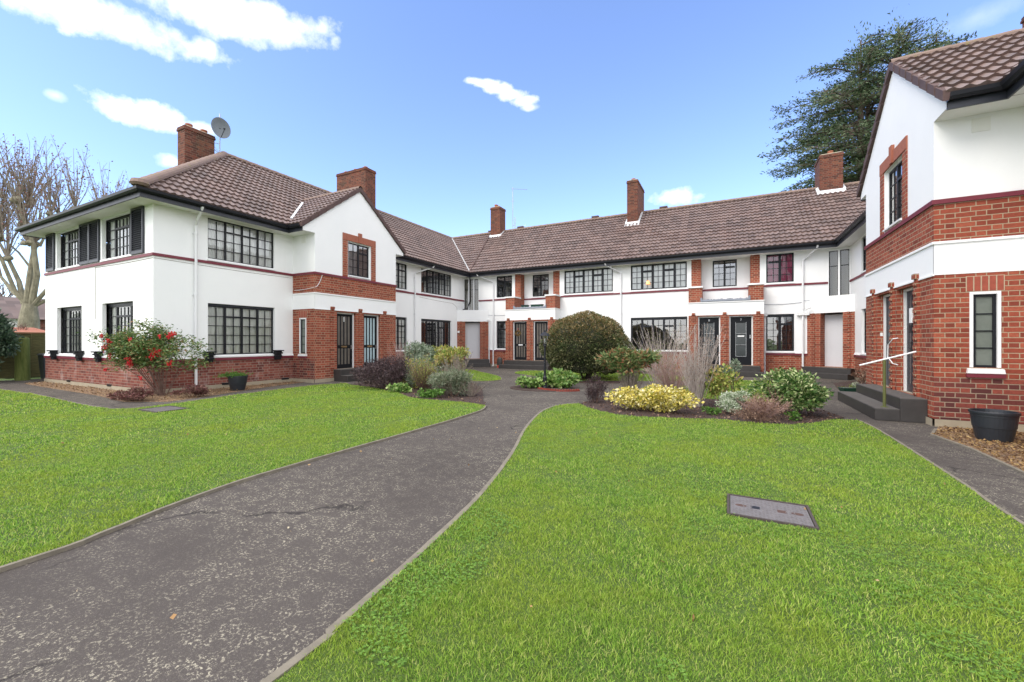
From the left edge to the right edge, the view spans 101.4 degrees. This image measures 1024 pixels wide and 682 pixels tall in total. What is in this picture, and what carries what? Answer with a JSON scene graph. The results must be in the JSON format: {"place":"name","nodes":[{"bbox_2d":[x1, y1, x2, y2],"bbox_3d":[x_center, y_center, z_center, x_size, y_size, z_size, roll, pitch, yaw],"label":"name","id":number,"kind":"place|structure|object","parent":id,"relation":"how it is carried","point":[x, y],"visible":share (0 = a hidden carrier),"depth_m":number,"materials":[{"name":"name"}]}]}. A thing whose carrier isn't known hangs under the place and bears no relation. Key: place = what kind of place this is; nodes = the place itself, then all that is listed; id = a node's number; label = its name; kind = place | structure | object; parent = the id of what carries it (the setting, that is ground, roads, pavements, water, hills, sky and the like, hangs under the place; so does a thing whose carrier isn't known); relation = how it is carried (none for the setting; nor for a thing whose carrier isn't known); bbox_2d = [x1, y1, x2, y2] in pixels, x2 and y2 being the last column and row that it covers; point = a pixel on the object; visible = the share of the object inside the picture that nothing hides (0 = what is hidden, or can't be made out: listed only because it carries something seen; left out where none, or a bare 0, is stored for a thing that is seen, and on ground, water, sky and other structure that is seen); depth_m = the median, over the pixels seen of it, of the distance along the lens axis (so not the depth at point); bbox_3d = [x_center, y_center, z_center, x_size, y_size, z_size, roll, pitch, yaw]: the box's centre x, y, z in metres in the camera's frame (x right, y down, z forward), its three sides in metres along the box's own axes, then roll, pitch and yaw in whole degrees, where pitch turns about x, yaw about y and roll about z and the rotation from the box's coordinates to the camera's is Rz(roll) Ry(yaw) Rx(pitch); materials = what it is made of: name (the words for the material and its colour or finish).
{"place":"outdoors","nodes":[
{"label":"outdoors","id":0,"kind":"place"},
{"bbox_2d":[0,377,41,380],"bbox_3d":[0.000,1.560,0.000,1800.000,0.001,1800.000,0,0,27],"label":"ground","id":1,"kind":"structure","parent":0,"point":[3,379],"depth_m":17.44,"materials":[{"name":"green plant"}]},
{"bbox_2d":[0,307,25,370],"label":"hedge shrub","id":2,"kind":"object","parent":1,"relation":"on","point":[9,343],"visible":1,"depth_m":15.19,"materials":[{"name":"green plant"}]},
{"bbox_2d":[0,332,44,378],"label":"fence","id":3,"kind":"object","parent":1,"relation":"on","point":[37,343],"visible":0.03,"depth_m":16.58,"materials":[{"name":"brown wood"}]},
{"bbox_2d":[0,296,44,329],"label":"outbuilding","id":4,"kind":"structure","parent":1,"relation":"on","point":[11,306],"depth_m":24.25,"materials":[{"name":"red brick"}]},
{"bbox_2d":[0,133,131,328],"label":"plane tree","id":5,"kind":"object","parent":1,"relation":"on","point":[29,299],"visible":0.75,"depth_m":21.84,"materials":[{"name":"brown plant"}]},
{"bbox_2d":[14,123,469,393],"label":"apartment building","id":6,"kind":"structure","parent":1,"relation":"on","point":[265,274],"depth_m":14.79,"materials":[{"name":"paint"}]},
{"bbox_2d":[55,229,81,270],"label":"window","id":7,"kind":"structure","parent":6,"relation":"in","point":[70,240],"depth_m":14.76,"materials":[{"name":"glass"}]},
{"bbox_2d":[56,307,81,355],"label":"window","id":8,"kind":"structure","parent":6,"relation":"in","point":[74,314],"depth_m":14.78,"materials":[{"name":"glass"}]},
{"bbox_2d":[100,214,132,261],"bbox_3d":[-11.998,-3.178,12.860,2.114,1.365,0.279,0,0,27],"label":"window","id":9,"kind":"structure","parent":6,"relation":"in","point":[120,227],"depth_m":13.03,"materials":[{"name":"glass"}]},
{"bbox_2d":[101,302,132,357],"bbox_3d":[-11.983,-0.328,12.867,2.094,1.696,0.306,0,0,27],"label":"window","id":10,"kind":"structure","parent":6,"relation":"in","point":[119,313],"depth_m":13.10,"materials":[{"name":"grey glass"}]},
{"bbox_2d":[211,114,230,151],"bbox_3d":[-11.512,-8.135,16.511,0.578,1.830,0.574,0,0,-16],"label":"satellite dish","id":11,"kind":"object","parent":6,"relation":"attached to","point":[220,127],"visible":0.96,"depth_m":16.66,"materials":[{"name":"metal"}]},
{"bbox_2d":[207,218,274,270],"bbox_3d":[-8.981,-3.178,13.959,0.196,1.365,2.164,0,0,27],"label":"window","id":12,"kind":"structure","parent":6,"relation":"in","point":[227,241],"depth_m":13.92,"materials":[{"name":"glass"}]},
{"bbox_2d":[208,303,273,357],"bbox_3d":[-8.993,-0.328,13.976,0.232,1.696,2.184,0,0,27],"label":"window","id":13,"kind":"structure","parent":6,"relation":"in","point":[232,329],"depth_m":13.96,"materials":[{"name":"glass"}]},
{"bbox_2d":[298,311,306,357],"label":"window","id":14,"kind":"structure","parent":6,"relation":"in","point":[302,314],"depth_m":15.31,"materials":[{"name":"glass"}]},
{"bbox_2d":[337,314,351,368],"bbox_3d":[-6.520,0.008,16.279,0.080,2.105,0.800,0,0,27],"label":"door","id":15,"kind":"structure","parent":6,"relation":"in","point":[344,321],"depth_m":16.32,"materials":[{"name":"black paint"}]},
{"bbox_2d":[348,241,370,279],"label":"window","id":16,"kind":"structure","parent":6,"relation":"in","point":[352,260],"depth_m":16.73,"materials":[{"name":"glass"}]},
{"bbox_2d":[364,316,376,366],"bbox_3d":[-5.919,0.008,17.443,0.080,2.105,0.800,0,0,27],"label":"door","id":17,"kind":"structure","parent":6,"relation":"in","point":[370,322],"depth_m":17.51,"materials":[{"name":"blue paint"}]},
{"bbox_2d":[396,317,405,351],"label":"window","id":18,"kind":"structure","parent":6,"relation":"in","point":[400,321],"depth_m":20.82,"materials":[{"name":"glass"}]},
{"bbox_2d":[396,262,407,290],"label":"window","id":19,"kind":"structure","parent":6,"relation":"in","point":[400,268],"depth_m":20.78,"materials":[{"name":"grey glass"}]},
{"bbox_2d":[421,319,449,348],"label":"window","id":20,"kind":"structure","parent":6,"relation":"in","point":[433,332],"depth_m":23.25,"materials":[{"name":"glass"}]},
{"bbox_2d":[421,268,451,297],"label":"window","id":21,"kind":"structure","parent":6,"relation":"in","point":[437,283],"depth_m":23.42,"materials":[{"name":"grey glass"}]},
{"bbox_2d":[423,150,865,379],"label":"apartment building","id":22,"kind":"structure","parent":1,"relation":"on","point":[762,282],"depth_m":20.59,"materials":[{"name":"paint"}]},
{"bbox_2d":[464,277,478,309],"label":"window","id":23,"kind":"structure","parent":22,"relation":"in","point":[474,282],"depth_m":25.83,"materials":[{"name":"grey glass"}]},
{"bbox_2d":[465,323,479,358],"bbox_3d":[-2.389,-0.020,25.410,0.886,2.160,0.040,0,0,-7],"label":"door","id":24,"kind":"structure","parent":22,"relation":"in","point":[472,330],"depth_m":25.40,"materials":[{"name":"white wood"}]},
{"bbox_2d":[496,321,505,349],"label":"window","id":25,"kind":"structure","parent":22,"relation":"in","point":[498,322],"depth_m":24.82,"materials":[{"name":"black paint"}]},
{"bbox_2d":[496,275,511,298],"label":"window","id":26,"kind":"structure","parent":22,"relation":"in","point":[501,280],"depth_m":24.86,"materials":[{"name":"black glass"}]},
{"bbox_2d":[515,322,526,359],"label":"door","id":27,"kind":"structure","parent":22,"relation":"in","point":[521,340],"depth_m":23.42,"materials":[{"name":"black paint"}]},
{"bbox_2d":[532,274,548,297],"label":"window","id":28,"kind":"structure","parent":22,"relation":"in","point":[544,278],"depth_m":24.16,"materials":[{"name":"glass"}]},
{"bbox_2d":[535,322,547,360],"bbox_3d":[1.608,0.008,22.869,0.770,2.105,0.042,0,0,27],"label":"door","id":29,"kind":"structure","parent":22,"relation":"in","point":[540,327],"depth_m":22.94,"materials":[{"name":"black paint"}]},
{"bbox_2d":[564,267,612,294],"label":"window","id":30,"kind":"structure","parent":22,"relation":"in","point":[600,280],"depth_m":22.41,"materials":[{"name":"white glass"}]},
{"bbox_2d":[630,261,686,291],"bbox_3d":[7.196,-3.178,20.680,2.674,1.365,0.353,0,0,27],"label":"window","id":31,"kind":"structure","parent":22,"relation":"in","point":[661,276],"depth_m":20.77,"materials":[{"name":"white glass"}]},
{"bbox_2d":[631,317,686,351],"bbox_3d":[7.249,-0.328,20.760,2.694,1.696,0.234,0,0,27],"label":"window","id":32,"kind":"structure","parent":22,"relation":"in","point":[662,323],"depth_m":20.80,"materials":[{"name":"glass"}]},
{"bbox_2d":[699,317,718,364],"bbox_3d":[8.957,-0.002,19.054,0.810,2.125,0.080,0,0,27],"label":"door","id":33,"kind":"structure","parent":22,"relation":"in","point":[713,322],"depth_m":19.04,"materials":[{"name":"black paint"}]},
{"bbox_2d":[712,259,736,288],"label":"window","id":34,"kind":"structure","parent":22,"relation":"in","point":[729,267],"depth_m":19.82,"materials":[{"name":"grey glass"}]},
{"bbox_2d":[731,317,750,364],"bbox_3d":[10.085,-0.002,18.472,0.810,2.125,0.080,0,0,27],"label":"door","id":35,"kind":"structure","parent":22,"relation":"in","point":[740,326],"depth_m":18.48,"materials":[{"name":"black paint"}]},
{"bbox_2d":[766,253,794,284],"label":"window","id":36,"kind":"structure","parent":22,"relation":"in","point":[779,267],"depth_m":18.41,"materials":[{"name":"glass"}]},
{"bbox_2d":[766,314,794,352],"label":"window","id":37,"kind":"structure","parent":22,"relation":"in","point":[779,327],"depth_m":18.44,"materials":[{"name":"glass"}]},
{"bbox_2d":[825,314,842,366],"bbox_3d":[13.381,-0.020,17.320,0.040,2.160,0.786,0,0,-29],"label":"door","id":38,"kind":"structure","parent":22,"relation":"in","point":[833,323],"depth_m":17.34,"materials":[{"name":"white wood"}]},
{"bbox_2d":[828,246,850,295],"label":"window","id":39,"kind":"structure","parent":22,"relation":"in","point":[839,259],"depth_m":17.45,"materials":[{"name":"grey glass"}]},
{"bbox_2d":[756,6,976,191],"bbox_3d":[31.270,-13.890,36.001,17.969,30.935,17.305,0,0,27],"label":"cedar tree","id":40,"kind":"object","parent":1,"relation":"on","point":[866,92],"visible":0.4,"depth_m":35.31,"materials":[{"name":"green plant"}]},
{"bbox_2d":[829,16,1023,431],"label":"apartment building","id":41,"kind":"structure","parent":1,"relation":"on","point":[937,283],"depth_m":7.36,"materials":[{"name":"paint"}]},
{"bbox_2d":[859,351,915,406],"bbox_3d":[7.233,0.733,8.083,0.850,1.095,0.116,0,0,27],"label":"handrail","id":42,"kind":"object","parent":41,"relation":"on","point":[884,381],"visible":0.93,"depth_m":8.08,"materials":[{"name":"white metal"}]},
{"bbox_2d":[886,297,889,385],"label":"door","id":43,"kind":"structure","parent":41,"relation":"in","point":[887,298],"depth_m":10.00,"materials":[{"name":"black paint"}]},
{"bbox_2d":[882,158,901,231],"bbox_3d":[8.434,-3.210,9.185,0.213,1.380,1.140,0,0,27],"label":"window","id":44,"kind":"structure","parent":41,"relation":"in","point":[895,174],"depth_m":9.35,"materials":[{"name":"glass"}]},
{"bbox_2d":[907,290,912,391],"bbox_3d":[8.215,0.008,8.549,0.042,2.105,0.800,0,0,27],"label":"door","id":45,"kind":"structure","parent":41,"relation":"in","point":[910,293],"depth_m":8.80,"materials":[{"name":"black paint"}]},
{"bbox_2d":[966,275,1005,377],"bbox_3d":[8.013,-0.240,7.109,0.470,1.720,0.125,0,0,27],"label":"window","id":46,"kind":"structure","parent":41,"relation":"in","point":[985,305],"depth_m":7.12,"materials":[{"name":"white paint"}]},
{"bbox_2d":[24,380,302,401],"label":"gravel","id":47,"kind":"structure","parent":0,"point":[146,399],"depth_m":12.38,"materials":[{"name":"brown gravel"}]},
{"bbox_2d":[114,386,157,400],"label":"groundcover plant","id":48,"kind":"object","parent":47,"relation":"on","point":[136,393],"visible":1,"depth_m":10.39,"materials":[{"name":"red plant"}]},
{"bbox_2d":[76,317,214,395],"bbox_3d":[-9.700,0.439,11.279,3.153,2.136,1.362,0,0,3],"label":"berry shrub","id":49,"kind":"object","parent":47,"relation":"on","point":[133,348],"visible":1,"depth_m":11.16,"materials":[{"name":"green plant"}]},
{"bbox_2d":[170,383,211,396],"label":"groundcover plant","id":50,"kind":"object","parent":47,"relation":"on","point":[196,390],"visible":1,"depth_m":11.07,"materials":[{"name":"red plant"}]},
{"bbox_2d":[213,369,252,390],"bbox_3d":[-8.390,1.153,12.620,1.001,0.678,1.037,0,0,27],"label":"plant pot","id":51,"kind":"object","parent":47,"relation":"on","point":[237,381],"visible":0.99,"depth_m":12.56,"materials":[{"name":"black plastic"}]},
{"bbox_2d":[0,383,484,565],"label":"lawn","id":52,"kind":"structure","parent":0,"point":[103,505],"depth_m":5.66,"materials":[{"name":"green plant"}]},
{"bbox_2d":[138,406,187,412],"bbox_3d":[-7.523,1.480,9.048,0.770,0.040,0.580,0,0,27],"label":"manhole cover","id":53,"kind":"object","parent":52,"relation":"on","point":[162,409],"visible":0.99,"depth_m":8.97,"materials":[{"name":"metal"}]},
{"bbox_2d":[441,369,500,380],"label":"lawn","id":54,"kind":"structure","parent":0,"point":[484,376],"depth_m":16.98,"materials":[{"name":"green plant"}]},
{"bbox_2d":[0,366,1023,681],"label":"path","id":55,"kind":"structure","parent":0,"point":[242,582],"depth_m":2.96,"materials":[{"name":"grey asphalt"}]},
{"bbox_2d":[14,337,30,380],"bbox_3d":[-18.691,0.680,16.005,0.410,1.640,0.404,0,0,27],"label":"timber post","id":56,"kind":"object","parent":55,"relation":"on","point":[22,370],"visible":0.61,"depth_m":15.89,"materials":[{"name":"green wood"}]},
{"bbox_2d":[37,353,44,378],"bbox_3d":[-17.784,0.970,16.236,0.626,1.058,0.727,0,0,27],"label":"wheelie bin","id":57,"kind":"object","parent":55,"relation":"on","point":[41,359],"visible":0.27,"depth_m":15.95,"materials":[{"name":"black plastic"}]},
{"bbox_2d":[0,405,486,572],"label":"kerb","id":58,"kind":"structure","parent":55,"relation":"on","point":[18,563],"depth_m":3.79,"materials":[{"name":"concrete"}]},
{"bbox_2d":[352,380,484,404],"bbox_3d":[-2.459,1.497,13.678,3.836,0.030,8.400,0,0,-41],"label":"flower bed","id":59,"kind":"object","parent":55,"relation":"on","point":[472,398],"visible":0.33,"depth_m":11.40,"materials":[{"name":"brown soil"}]},
{"bbox_2d":[349,355,412,388],"bbox_3d":[-4.058,0.980,13.136,2.151,1.126,1.896,0,0,27],"label":"shrub","id":60,"kind":"object","parent":59,"relation":"on","point":[385,369],"visible":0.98,"depth_m":12.89,"materials":[{"name":"purple plant"}]},
{"bbox_2d":[386,382,411,392],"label":"plant","id":61,"kind":"object","parent":59,"relation":"on","point":[400,387],"visible":0.98,"depth_m":12.02,"materials":[{"name":"green plant"}]},
{"bbox_2d":[402,341,441,384],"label":"shrub","id":62,"kind":"object","parent":59,"relation":"on","point":[417,352],"visible":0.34,"depth_m":14.07,"materials":[{"name":"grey plant"}]},
{"bbox_2d":[405,353,441,377],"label":"shrub","id":63,"kind":"object","parent":59,"relation":"on","point":[423,363],"visible":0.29,"depth_m":13.03,"materials":[{"name":"green plant"}]},
{"bbox_2d":[405,360,442,391],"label":"shrub","id":64,"kind":"object","parent":59,"relation":"on","point":[421,380],"visible":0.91,"depth_m":12.19,"materials":[{"name":"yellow plant"}]},
{"bbox_2d":[415,388,444,397],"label":"plant","id":65,"kind":"object","parent":59,"relation":"on","point":[428,393],"visible":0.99,"depth_m":10.91,"materials":[{"name":"green plant"}]},
{"bbox_2d":[428,343,470,372],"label":"shrub","id":66,"kind":"object","parent":59,"relation":"on","point":[447,352],"visible":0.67,"depth_m":13.96,"materials":[{"name":"yellow plant"}]},
{"bbox_2d":[426,368,473,396],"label":"shrub","id":67,"kind":"object","parent":59,"relation":"on","point":[456,379],"visible":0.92,"depth_m":11.20,"materials":[{"name":"green plant"}]},
{"bbox_2d":[440,352,472,386],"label":"shrub","id":68,"kind":"object","parent":59,"relation":"on","point":[455,364],"visible":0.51,"depth_m":12.87,"materials":[{"name":"plant"}]},
{"bbox_2d":[461,375,487,396],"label":"shrub","id":69,"kind":"object","parent":59,"relation":"on","point":[470,393],"visible":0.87,"depth_m":11.23,"materials":[{"name":"plant"}]},
{"bbox_2d":[260,403,577,681],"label":"kerb","id":70,"kind":"structure","parent":55,"relation":"on","point":[288,665],"depth_m":2.44,"materials":[{"name":"concrete"}]},
{"bbox_2d":[510,385,570,391],"bbox_3d":[0.886,1.498,13.272,2.000,0.030,1.600,0,0,27],"label":"flower bed","id":71,"kind":"object","parent":55,"relation":"on","point":[525,388],"visible":0.65,"depth_m":13.09,"materials":[{"name":"brown soil"}]},
{"bbox_2d":[515,375,550,387],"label":"plant","id":72,"kind":"object","parent":71,"relation":"on","point":[523,381],"visible":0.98,"depth_m":13.13,"materials":[{"name":"green plant"}]},
{"bbox_2d":[540,330,549,387],"bbox_3d":[1.027,0.575,13.109,0.330,1.850,0.330,0,0,27],"label":"lamp post","id":73,"kind":"object","parent":71,"relation":"on","point":[544,333],"visible":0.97,"depth_m":13.07,"materials":[{"name":"black metal"}]},
{"bbox_2d":[534,367,582,387],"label":"plant","id":74,"kind":"object","parent":71,"relation":"on","point":[566,380],"visible":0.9,"depth_m":13.26,"materials":[{"name":"green plant"}]},
{"bbox_2d":[579,377,624,382],"bbox_3d":[2.712,1.489,16.156,3.800,0.030,2.200,0,0,27],"label":"flower bed","id":75,"kind":"object","parent":55,"relation":"on","point":[580,381],"visible":0.15,"depth_m":15.26,"materials":[{"name":"brown soil"}]},
{"bbox_2d":[539,310,632,378],"bbox_3d":[2.822,0.161,16.206,3.582,2.736,3.576,0,0,27],"label":"dome bush","id":76,"kind":"object","parent":75,"relation":"on","point":[576,341],"visible":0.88,"depth_m":15.16,"materials":[{"name":"green plant"}]},
{"bbox_2d":[580,396,843,424],"bbox_3d":[4.314,1.496,9.601,5.140,0.030,4.180,0,0,27],"label":"flower bed","id":77,"kind":"object","parent":55,"relation":"on","point":[682,411],"visible":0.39,"depth_m":8.56,"materials":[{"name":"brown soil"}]},
{"bbox_2d":[584,373,607,402],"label":"shrub","id":78,"kind":"object","parent":77,"relation":"on","point":[599,390],"visible":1,"depth_m":10.07,"materials":[{"name":"purple plant"}]},
{"bbox_2d":[617,361,645,393],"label":"plant","id":79,"kind":"object","parent":77,"relation":"on","point":[630,380],"visible":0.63,"depth_m":10.54,"materials":[{"name":"brown plant"}]},
{"bbox_2d":[593,345,661,375],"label":"shrub","id":80,"kind":"object","parent":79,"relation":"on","point":[629,359],"visible":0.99,"depth_m":10.47,"materials":[{"name":"green plant"}]},
{"bbox_2d":[604,383,703,412],"bbox_3d":[2.976,1.204,8.859,2.015,0.655,0.961,0,0,27],"label":"shrub","id":81,"kind":"object","parent":77,"relation":"on","point":[660,399],"visible":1,"depth_m":8.63,"materials":[{"name":"yellow plant"}]},
{"bbox_2d":[669,322,724,406],"bbox_3d":[4.200,0.519,9.498,1.199,1.967,1.139,0,0,27],"label":"shrub","id":82,"kind":"object","parent":77,"relation":"on","point":[691,367],"visible":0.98,"depth_m":9.45,"materials":[{"name":"brown plant"}]},
{"bbox_2d":[701,362,744,406],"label":"shrub","id":83,"kind":"object","parent":77,"relation":"on","point":[721,379],"visible":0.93,"depth_m":9.29,"materials":[{"name":"yellow plant"}]},
{"bbox_2d":[714,389,751,414],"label":"shrub","id":84,"kind":"object","parent":77,"relation":"on","point":[729,401],"visible":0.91,"depth_m":8.46,"materials":[{"name":"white plant"}]},
{"bbox_2d":[725,406,791,422],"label":"shrub","id":85,"kind":"object","parent":77,"relation":"on","point":[756,416],"visible":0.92,"depth_m":7.81,"materials":[{"name":"brown plant"}]},
{"bbox_2d":[737,391,792,418],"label":"shrub","id":86,"kind":"object","parent":77,"relation":"on","point":[761,405],"visible":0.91,"depth_m":7.88,"materials":[{"name":"brown plant"}]},
{"bbox_2d":[739,366,833,413],"bbox_3d":[5.553,1.013,8.540,1.654,0.984,1.274,0,0,27],"label":"shrub","id":87,"kind":"object","parent":77,"relation":"on","point":[801,391],"visible":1,"depth_m":8.22,"materials":[{"name":"green plant"}]},
{"bbox_2d":[833,381,865,389],"bbox_3d":[11.039,1.505,13.321,1.400,0.030,5.400,0,0,27],"label":"flower bed","id":88,"kind":"object","parent":55,"relation":"on","point":[840,384],"visible":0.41,"depth_m":14.70,"materials":[{"name":"brown soil"}]},
{"bbox_2d":[851,368,865,383],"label":"plant","id":89,"kind":"object","parent":88,"relation":"on","point":[862,377],"visible":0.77,"depth_m":13.28,"materials":[{"name":"brown plant"}]},
{"bbox_2d":[859,420,1023,525],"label":"kerb","id":90,"kind":"structure","parent":55,"relation":"on","point":[982,496],"depth_m":4.42,"materials":[{"name":"concrete"}]},
{"bbox_2d":[930,428,1023,473],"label":"kerb","id":91,"kind":"structure","parent":55,"relation":"on","point":[987,456],"depth_m":5.56,"materials":[{"name":"concrete"}]},
{"bbox_2d":[932,425,1023,470],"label":"gravel bed","id":92,"kind":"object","parent":55,"relation":"on","point":[993,448],"depth_m":5.99,"materials":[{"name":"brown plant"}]},
{"bbox_2d":[968,408,1021,442],"bbox_3d":[7.250,1.272,6.307,0.529,0.440,0.529,0,0,27],"label":"plant pot","id":93,"kind":"object","parent":92,"relation":"on","point":[994,424],"visible":0.99,"depth_m":6.17,"materials":[{"name":"black plastic"}]},
{"bbox_2d":[0,0,1023,298],"label":"sky","id":94,"kind":"structure","parent":0,"point":[456,107],"materials":[{"name":"blue"}]},
{"bbox_2d":[0,399,1023,681],"bbox_3d":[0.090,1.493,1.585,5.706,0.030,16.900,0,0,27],"label":"lawn","id":95,"kind":"structure","parent":0,"point":[595,608],"depth_m":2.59,"materials":[{"name":"green plant"}]},
{"bbox_2d":[727,493,818,530],"bbox_3d":[2.229,1.480,3.643,0.640,0.040,0.520,0,0,27],"label":"manhole cover","id":96,"kind":"object","parent":95,"relation":"on","point":[775,511],"visible":0.99,"depth_m":3.60,"materials":[{"name":"metal"}]},
{"bbox_2d":[515,370,686,380],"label":"lawn","id":97,"kind":"structure","parent":0,"point":[601,375],"depth_m":17.96,"materials":[{"name":"green plant"}]},
{"bbox_2d":[642,380,783,401],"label":"lawn","id":98,"kind":"structure","parent":0,"point":[723,389],"depth_m":12.52,"materials":[{"name":"green plant"}]},
{"bbox_2d":[626,322,694,388],"bbox_3d":[4.409,0.477,12.439,2.041,2.055,2.018,0,0,12],"label":"shrub","id":99,"kind":"object","parent":98,"relation":"on","point":[662,359],"visible":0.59,"depth_m":12.37,"materials":[{"name":"brown plant"}]},
{"bbox_2d":[644,353,699,393],"bbox_3d":[4.345,0.875,11.439,1.875,1.256,1.950,0,0,27],"label":"shrub","id":100,"kind":"object","parent":98,"relation":"on","point":[666,380],"visible":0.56,"depth_m":11.42,"materials":[{"name":"brown plant"}]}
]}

